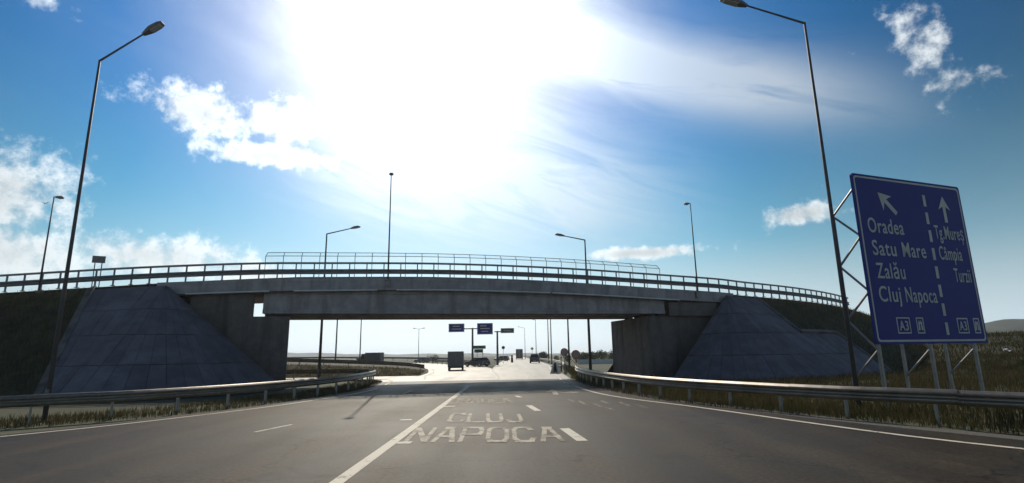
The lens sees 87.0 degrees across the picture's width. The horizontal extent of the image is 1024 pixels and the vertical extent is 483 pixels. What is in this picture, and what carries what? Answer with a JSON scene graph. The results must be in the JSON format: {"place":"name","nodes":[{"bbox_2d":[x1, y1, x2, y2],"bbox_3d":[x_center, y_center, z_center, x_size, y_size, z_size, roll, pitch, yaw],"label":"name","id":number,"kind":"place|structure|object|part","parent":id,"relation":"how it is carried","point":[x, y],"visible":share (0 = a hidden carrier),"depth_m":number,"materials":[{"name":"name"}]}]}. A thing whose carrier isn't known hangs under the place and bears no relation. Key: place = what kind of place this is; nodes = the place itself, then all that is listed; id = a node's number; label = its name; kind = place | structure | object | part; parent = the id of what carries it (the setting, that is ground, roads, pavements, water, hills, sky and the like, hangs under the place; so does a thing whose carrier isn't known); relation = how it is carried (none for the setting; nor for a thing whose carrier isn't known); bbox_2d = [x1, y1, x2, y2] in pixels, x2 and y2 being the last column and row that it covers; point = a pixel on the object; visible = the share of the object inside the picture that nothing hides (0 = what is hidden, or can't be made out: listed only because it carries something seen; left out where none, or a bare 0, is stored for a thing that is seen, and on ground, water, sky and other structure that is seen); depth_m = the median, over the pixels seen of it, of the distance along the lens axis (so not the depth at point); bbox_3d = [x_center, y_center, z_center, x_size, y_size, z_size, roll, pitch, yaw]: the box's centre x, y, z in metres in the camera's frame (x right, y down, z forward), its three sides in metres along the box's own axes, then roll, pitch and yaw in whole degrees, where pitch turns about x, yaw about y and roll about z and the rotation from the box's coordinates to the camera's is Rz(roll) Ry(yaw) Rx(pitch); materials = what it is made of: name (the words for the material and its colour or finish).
{"place":"outdoors","nodes":[
{"label":"outdoors","id":0,"kind":"place"},
{"bbox_2d":[0,290,189,395],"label":"embankment","id":1,"kind":"structure","parent":0,"point":[52,320],"depth_m":29.04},
{"bbox_2d":[34,196,63,292],"bbox_3d":[-29.000,0.267,33.837,0.400,6.643,0.772,-1,-12,0],"label":"street lamp","id":2,"kind":"object","parent":1,"relation":"on","point":[43,261],"visible":0.93,"depth_m":33.47,"materials":[{"name":"metal"}]},
{"bbox_2d":[91,256,105,286],"bbox_3d":[-32.163,3.240,41.653,0.840,4.300,0.110,5,-13,-27],"label":"road sign","id":3,"kind":"object","parent":1,"relation":"on","point":[99,259],"visible":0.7,"depth_m":41.94,"materials":[{"name":"metal"}]},
{"bbox_2d":[33,286,284,402],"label":"slope paving","id":4,"kind":"structure","parent":1,"relation":"on","point":[138,338],"depth_m":28.93,"materials":[{"name":"concrete"}]},
{"bbox_2d":[0,284,190,300],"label":"road","id":5,"kind":"structure","parent":0,"point":[109,287],"depth_m":33.38,"materials":[{"name":"grey asphalt"}]},
{"bbox_2d":[385,363,495,381],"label":"slip road","id":6,"kind":"structure","parent":0,"point":[442,372],"depth_m":51.99,"materials":[{"name":"grey asphalt"}]},
{"bbox_2d":[414,359,429,362],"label":"car","id":7,"kind":"object","parent":6,"relation":"on","point":[421,360],"visible":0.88,"depth_m":136.91,"materials":[{"name":"grey metal"}]},
{"bbox_2d":[448,351,463,369],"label":"truck","id":8,"kind":"object","parent":6,"relation":"on","point":[455,359],"visible":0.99,"depth_m":65.57,"materials":[{"name":"grey metal"}]},
{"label":"rear door","id":9,"kind":"part","parent":8,"relation":"part of","materials":[{"name":"grey metal"}]},
{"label":"rear door","id":10,"kind":"part","parent":8,"relation":"part of","materials":[{"name":"grey metal"}]},
{"bbox_2d":[464,357,490,366],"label":"car","id":11,"kind":"object","parent":6,"relation":"on","point":[474,361],"visible":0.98,"depth_m":84.97,"materials":[{"name":"black metal"}]},
{"bbox_2d":[287,352,612,358],"bbox_3d":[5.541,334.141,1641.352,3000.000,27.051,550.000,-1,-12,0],"label":"hill","id":12,"kind":"structure","parent":0,"point":[357,355],"depth_m":1521.71,"materials":[{"name":"green plant"}]},
{"bbox_2d":[0,286,928,395],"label":"bank grass","id":13,"kind":"structure","parent":0,"point":[788,313],"depth_m":31.90,"materials":[{"name":"green plant"}]},
{"bbox_2d":[0,379,1023,482],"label":"road","id":14,"kind":"structure","parent":0,"point":[326,440],"depth_m":10.77,"materials":[{"name":"grey asphalt"}]},
{"bbox_2d":[0,382,390,436],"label":"edge line","id":15,"kind":"object","parent":14,"relation":"on","point":[194,415],"visible":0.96,"depth_m":17.48,"materials":[{"name":"paint"}]},
{"bbox_2d":[255,424,292,431],"bbox_3d":[-6.272,4.925,14.243,0.110,0.001,1.500,-4,-12,13],"label":"lane marking","id":16,"kind":"object","parent":14,"relation":"on","point":[273,428],"visible":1,"depth_m":14.15,"materials":[{"name":"paint"}]},
{"bbox_2d":[329,385,469,482],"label":"lane line","id":17,"kind":"object","parent":14,"relation":"on","point":[354,469],"visible":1,"depth_m":10.78,"materials":[{"name":"paint"}]},
{"bbox_2d":[396,441,412,443],"bbox_3d":[-2.289,4.277,11.475,0.300,0.001,0.280,-1,-12,0],"label":"paint tick","id":18,"kind":"object","parent":14,"relation":"on","point":[406,442],"visible":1,"depth_m":11.47,"materials":[{"name":"white paint"}]},
{"bbox_2d":[448,398,513,402],"bbox_3d":[-1.236,6.421,21.787,2.620,0.003,2.620,-1,-12,0],"label":"road word","id":19,"kind":"object","parent":14,"relation":"on","point":[491,400],"visible":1,"depth_m":21.77,"materials":[{"name":"paint"}]},
{"bbox_2d":[403,427,564,441],"bbox_3d":[-0.665,4.476,12.557,3.598,0.003,2.714,-1,-12,0],"label":"road word","id":20,"kind":"object","parent":14,"relation":"on","point":[451,435],"visible":1,"depth_m":12.44,"materials":[{"name":"paint"}]},
{"bbox_2d":[447,413,522,421],"bbox_3d":[-0.789,5.180,15.903,2.261,0.002,2.737,-1,-12,0],"label":"road word","id":21,"kind":"object","parent":14,"relation":"on","point":[487,417],"visible":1,"depth_m":15.44,"materials":[{"name":"paint"}]},
{"bbox_2d":[526,405,540,410],"bbox_3d":[0.720,5.684,18.416,0.220,0.001,2.000,1,-12,-7],"label":"lane marking","id":22,"kind":"object","parent":14,"relation":"on","point":[533,408],"visible":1,"depth_m":18.39,"materials":[{"name":"paint"}]},
{"bbox_2d":[547,390,576,394],"bbox_3d":[2.495,7.235,25.960,1.750,0.001,3.400,-1,-12,0],"label":"road arrow","id":23,"kind":"object","parent":14,"relation":"on","point":[554,392],"visible":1,"depth_m":25.53,"materials":[{"name":"paint"}]},
{"bbox_2d":[560,428,587,440],"bbox_3d":[1.383,4.391,12.301,0.240,0.001,2.000,0,-12,-6],"label":"lane marking","id":24,"kind":"object","parent":14,"relation":"on","point":[573,434],"visible":1,"depth_m":12.21,"materials":[{"name":"paint"}]},
{"bbox_2d":[561,380,1023,448],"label":"edge line","id":25,"kind":"object","parent":14,"relation":"on","point":[810,422],"visible":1,"depth_m":13.17,"materials":[{"name":"paint"}]},
{"bbox_2d":[0,354,1023,435],"bbox_3d":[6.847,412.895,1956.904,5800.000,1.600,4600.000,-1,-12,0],"label":"ground","id":26,"kind":"structure","parent":0,"point":[36,410],"depth_m":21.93,"materials":[{"name":"green plant"}]},
{"bbox_2d":[37,21,164,421],"bbox_3d":[-14.088,-1.173,18.686,2.368,14.322,0.400,-1,-12,0],"label":"street lamp","id":27,"kind":"object","parent":26,"relation":"on","point":[154,27],"visible":0.81,"depth_m":18.50,"materials":[{"name":"metal"}]},
{"bbox_2d":[0,369,375,424],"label":"guard rail","id":28,"kind":"object","parent":26,"relation":"on","point":[31,401],"visible":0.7,"depth_m":19.02,"materials":[{"name":"silver metal"}]},
{"bbox_2d":[0,378,381,429],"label":"verge grass","id":29,"kind":"structure","parent":26,"relation":"on","point":[175,413],"depth_m":19.80,"materials":[{"name":"green plant"}]},
{"bbox_2d":[335,320,337,359],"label":"street lamp","id":30,"kind":"object","parent":26,"relation":"on","point":[336,340],"visible":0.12,"depth_m":74.72,"materials":[{"name":"metal"}]},
{"bbox_2d":[317,226,360,377],"bbox_3d":[-14.307,4.988,44.574,3.024,12.893,0.400,-1,-12,0],"label":"street lamp","id":31,"kind":"object","parent":26,"relation":"on","point":[320,344],"visible":0.75,"depth_m":43.99,"materials":[{"name":"metal"}]},
{"bbox_2d":[286,362,426,377],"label":"grass berm","id":32,"kind":"object","parent":26,"relation":"on","point":[354,365],"depth_m":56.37,"materials":[{"name":"green plant"}]},
{"bbox_2d":[287,358,424,368],"bbox_3d":[-27.276,12.721,55.942,36.090,2.252,2.211,0,-12,-4],"label":"guard rail","id":33,"kind":"object","parent":32,"relation":"on","point":[348,362],"visible":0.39,"depth_m":55.82,"materials":[{"name":"grey metal"}]},
{"bbox_2d":[359,320,361,359],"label":"street lamp","id":34,"kind":"object","parent":26,"relation":"on","point":[360,342],"visible":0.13,"depth_m":96.31,"materials":[{"name":"metal"}]},
{"bbox_2d":[287,357,447,359],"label":"guard rail","id":35,"kind":"object","parent":26,"relation":"on","point":[384,357],"visible":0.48,"depth_m":125.15,"materials":[{"name":"grey metal"}]},
{"bbox_2d":[360,352,383,360],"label":"van","id":36,"kind":"object","parent":26,"relation":"on","point":[378,356],"visible":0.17,"depth_m":102.76,"materials":[{"name":"grey metal"}]},
{"bbox_2d":[286,376,471,381],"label":"exit ramp","id":37,"kind":"structure","parent":26,"relation":"on","point":[382,378],"depth_m":46.91,"materials":[{"name":"grey asphalt"}]},
{"bbox_2d":[427,354,439,362],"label":"shrub","id":38,"kind":"object","parent":26,"relation":"on","point":[434,360],"visible":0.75,"depth_m":129.70,"materials":[{"name":"green plant"}]},
{"bbox_2d":[157,278,733,380],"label":"road bridge","id":39,"kind":"structure","parent":26,"relation":"on","point":[656,332],"depth_m":37.16,"materials":[{"name":"concrete"}]},
{"bbox_2d":[108,277,648,287],"bbox_3d":[-14.834,5.077,46.260,91.846,2.871,10.742,1,-12,-10],"label":"bridge barrier","id":40,"kind":"object","parent":39,"relation":"on","point":[396,277],"visible":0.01,"depth_m":42.74,"materials":[{"name":"metal"}]},
{"bbox_2d":[385,172,393,286],"bbox_3d":[-8.287,-0.917,36.528,0.400,8.043,0.772,2,-12,-12],"label":"street lamp","id":41,"kind":"object","parent":39,"relation":"attached to","point":[388,280],"visible":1,"depth_m":36.00,"materials":[{"name":"metal"}]},
{"bbox_2d":[0,262,849,306],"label":"bridge barrier","id":42,"kind":"object","parent":39,"relation":"on","point":[240,272],"visible":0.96,"depth_m":36.05,"materials":[{"name":"metal"}]},
{"bbox_2d":[264,252,660,286],"bbox_3d":[-2.406,2.029,37.609,27.533,2.380,0.587,2,-12,-12],"label":"screen fence","id":43,"kind":"object","parent":39,"relation":"on","point":[405,256],"visible":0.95,"depth_m":37.34,"materials":[{"name":"grey metal"}]},
{"bbox_2d":[684,202,700,297],"bbox_3d":[13.781,0.585,41.304,0.400,7.543,0.772,3,-12,-18],"label":"street lamp","id":44,"kind":"object","parent":39,"relation":"on","point":[697,294],"visible":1,"depth_m":40.81,"materials":[{"name":"metal"}]},
{"bbox_2d":[437,360,483,366],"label":"guard rail","id":45,"kind":"object","parent":26,"relation":"on","point":[464,361],"visible":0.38,"depth_m":111.15,"materials":[{"name":"grey metal"}]},
{"bbox_2d":[449,323,492,365],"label":"sign gantry","id":46,"kind":"object","parent":26,"relation":"on","point":[484,328],"visible":0.93,"depth_m":93.68,"materials":[{"name":"metal"}]},
{"bbox_2d":[474,345,485,355],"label":"road sign","id":47,"kind":"object","parent":26,"relation":"on","point":[478,349],"visible":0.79,"depth_m":91.18,"materials":[{"name":"green metal"}]},
{"bbox_2d":[494,328,513,364],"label":"sign gantry","id":48,"kind":"object","parent":26,"relation":"on","point":[507,330],"visible":0.89,"depth_m":95.50,"materials":[{"name":"metal"}]},
{"bbox_2d":[0,379,1023,439],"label":"gravel shoulder","id":49,"kind":"object","parent":26,"relation":"on","point":[919,427],"visible":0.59,"depth_m":14.64},
{"bbox_2d":[494,355,569,379],"bbox_3d":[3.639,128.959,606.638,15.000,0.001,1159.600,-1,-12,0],"label":"highway","id":50,"kind":"structure","parent":26,"relation":"on","point":[515,369],"depth_m":60.04,"materials":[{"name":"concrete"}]},
{"bbox_2d":[492,361,502,379],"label":"lane line","id":51,"kind":"object","parent":50,"relation":"on","point":[497,375],"visible":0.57,"depth_m":52.66,"materials":[{"name":"paint"}]},
{"bbox_2d":[494,356,509,360],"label":"car","id":52,"kind":"object","parent":50,"relation":"on","point":[506,358],"visible":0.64,"depth_m":153.58,"materials":[{"name":"grey metal"}]},
{"bbox_2d":[516,349,522,358],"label":"truck","id":53,"kind":"object","parent":50,"relation":"on","point":[519,353],"visible":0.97,"depth_m":196.47,"materials":[{"name":"grey metal"}]},
{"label":"rear door","id":54,"kind":"part","parent":53,"relation":"part of","materials":[{"name":"grey metal"}]},
{"bbox_2d":[530,354,539,362],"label":"car","id":55,"kind":"object","parent":50,"relation":"on","point":[534,357],"visible":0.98,"depth_m":109.33,"materials":[{"name":"black metal"}]},
{"bbox_2d":[550,362,560,373],"bbox_3d":[4.138,12.080,51.583,1.140,1.050,3.636,-2,-12,6],"label":"crash cushion","id":56,"kind":"object","parent":50,"relation":"on","point":[556,369],"visible":0.98,"depth_m":50.10,"materials":[{"name":"white paint"}]},
{"bbox_2d":[537,351,547,360],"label":"shrub","id":57,"kind":"object","parent":26,"relation":"on","point":[543,354],"visible":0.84,"depth_m":146.33,"materials":[{"name":"green plant"}]},
{"bbox_2d":[547,319,549,362],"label":"street lamp","id":58,"kind":"object","parent":26,"relation":"on","point":[548,342],"visible":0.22,"depth_m":111.93,"materials":[{"name":"metal"}]},
{"bbox_2d":[550,319,551,363],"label":"street lamp","id":59,"kind":"object","parent":26,"relation":"on","point":[551,341],"visible":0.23,"depth_m":102.23,"materials":[{"name":"metal"}]},
{"bbox_2d":[540,358,565,373],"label":"guard rail","id":60,"kind":"object","parent":26,"relation":"on","point":[558,362],"visible":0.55,"depth_m":86.15,"materials":[{"name":"grey metal"}]},
{"bbox_2d":[561,348,567,364],"bbox_3d":[5.714,12.860,58.617,0.840,2.500,0.106,-1,-12,0],"label":"road sign","id":61,"kind":"object","parent":26,"relation":"on","point":[564,352],"visible":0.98,"depth_m":58.73,"materials":[{"name":"metal"}]},
{"bbox_2d":[567,319,569,366],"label":"street lamp","id":62,"kind":"object","parent":26,"relation":"on","point":[568,344],"visible":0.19,"depth_m":68.62,"materials":[{"name":"metal"}]},
{"bbox_2d":[555,233,591,369],"bbox_3d":[5.175,5.205,45.176,2.724,12.084,0.400,-1,-12,0],"label":"street lamp","id":63,"kind":"object","parent":26,"relation":"on","point":[589,340],"visible":0.73,"depth_m":44.70,"materials":[{"name":"metal"}]},
{"bbox_2d":[571,350,579,366],"bbox_3d":[6.142,11.543,51.739,0.840,2.240,0.106,-1,-12,0],"label":"road sign","id":64,"kind":"object","parent":26,"relation":"on","point":[575,354],"visible":0.98,"depth_m":51.84,"materials":[{"name":"red metal"}]},
{"bbox_2d":[554,352,598,362],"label":"shrub","id":65,"kind":"object","parent":26,"relation":"on","point":[585,356],"visible":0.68,"depth_m":108.01,"materials":[{"name":"green plant"}]},
{"bbox_2d":[572,351,612,360],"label":"shrub","id":66,"kind":"object","parent":26,"relation":"on","point":[600,356],"visible":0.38,"depth_m":111.67,"materials":[{"name":"green plant"}]},
{"bbox_2d":[577,359,612,363],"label":"concrete barrier","id":67,"kind":"object","parent":26,"relation":"on","point":[602,361],"visible":0.32,"depth_m":93.48,"materials":[{"name":"white paint"}]},
{"bbox_2d":[593,349,612,359],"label":"shrub","id":68,"kind":"object","parent":26,"relation":"on","point":[601,351],"visible":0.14,"depth_m":113.72,"materials":[{"name":"green plant"}]},
{"bbox_2d":[719,0,860,407],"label":"street lamp","id":69,"kind":"object","parent":26,"relation":"on","point":[742,3],"visible":0.84,"depth_m":17.54,"materials":[{"name":"metal"}]},
{"bbox_2d":[575,365,1023,425],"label":"guard rail","id":70,"kind":"object","parent":26,"relation":"on","point":[990,399],"visible":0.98,"depth_m":14.54,"materials":[{"name":"grey metal"}]},
{"bbox_2d":[834,173,987,408],"bbox_3d":[13.157,1.680,17.875,5.211,7.420,1.109,3,-13,-20],"label":"direction sign","id":71,"kind":"object","parent":26,"relation":"on","point":[920,287],"visible":0.99,"depth_m":17.49,"materials":[{"name":"blue metal"}]},
{"bbox_2d":[922,333,1023,377],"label":"grass rise","id":72,"kind":"object","parent":26,"relation":"on","point":[979,349],"depth_m":48.28,"materials":[{"name":"green plant"}]},
{"bbox_2d":[911,330,1023,371],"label":"rise grass","id":73,"kind":"structure","parent":72,"relation":"on","point":[991,344],"depth_m":47.16,"materials":[{"name":"green plant"}]},
{"bbox_2d":[1008,330,1023,346],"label":"shrub","id":74,"kind":"object","parent":72,"relation":"on","point":[1015,341],"visible":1,"depth_m":45.61,"materials":[{"name":"green plant"}]},
{"bbox_2d":[1016,357,1023,370],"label":"shrub","id":75,"kind":"object","parent":26,"relation":"on","point":[1021,363],"visible":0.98,"depth_m":33.67,"materials":[{"name":"green plant"}]},
{"bbox_2d":[0,0,1023,354],"label":"sky","id":76,"kind":"structure","parent":0,"point":[232,131],"materials":[{"name":"blue"}]},
{"bbox_2d":[607,299,924,371],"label":"embankment","id":77,"kind":"structure","parent":0,"point":[808,308],"depth_m":44.21,"materials":[{"name":"green plant"}]},
{"bbox_2d":[674,295,892,380],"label":"slope paving","id":78,"kind":"structure","parent":0,"point":[740,338],"depth_m":37.09,"materials":[{"name":"concrete"}]},
{"bbox_2d":[713,295,857,311],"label":"road","id":79,"kind":"structure","parent":0,"point":[718,304],"depth_m":45.71,"materials":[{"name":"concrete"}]},
{"bbox_2d":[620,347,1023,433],"bbox_3d":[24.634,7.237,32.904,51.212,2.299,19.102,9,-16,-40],"label":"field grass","id":80,"kind":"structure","parent":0,"point":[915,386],"depth_m":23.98,"materials":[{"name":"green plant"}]},
{"bbox_2d":[985,319,1023,332],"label":"hill","id":81,"kind":"structure","parent":0,"point":[1008,325],"depth_m":571.33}
]}

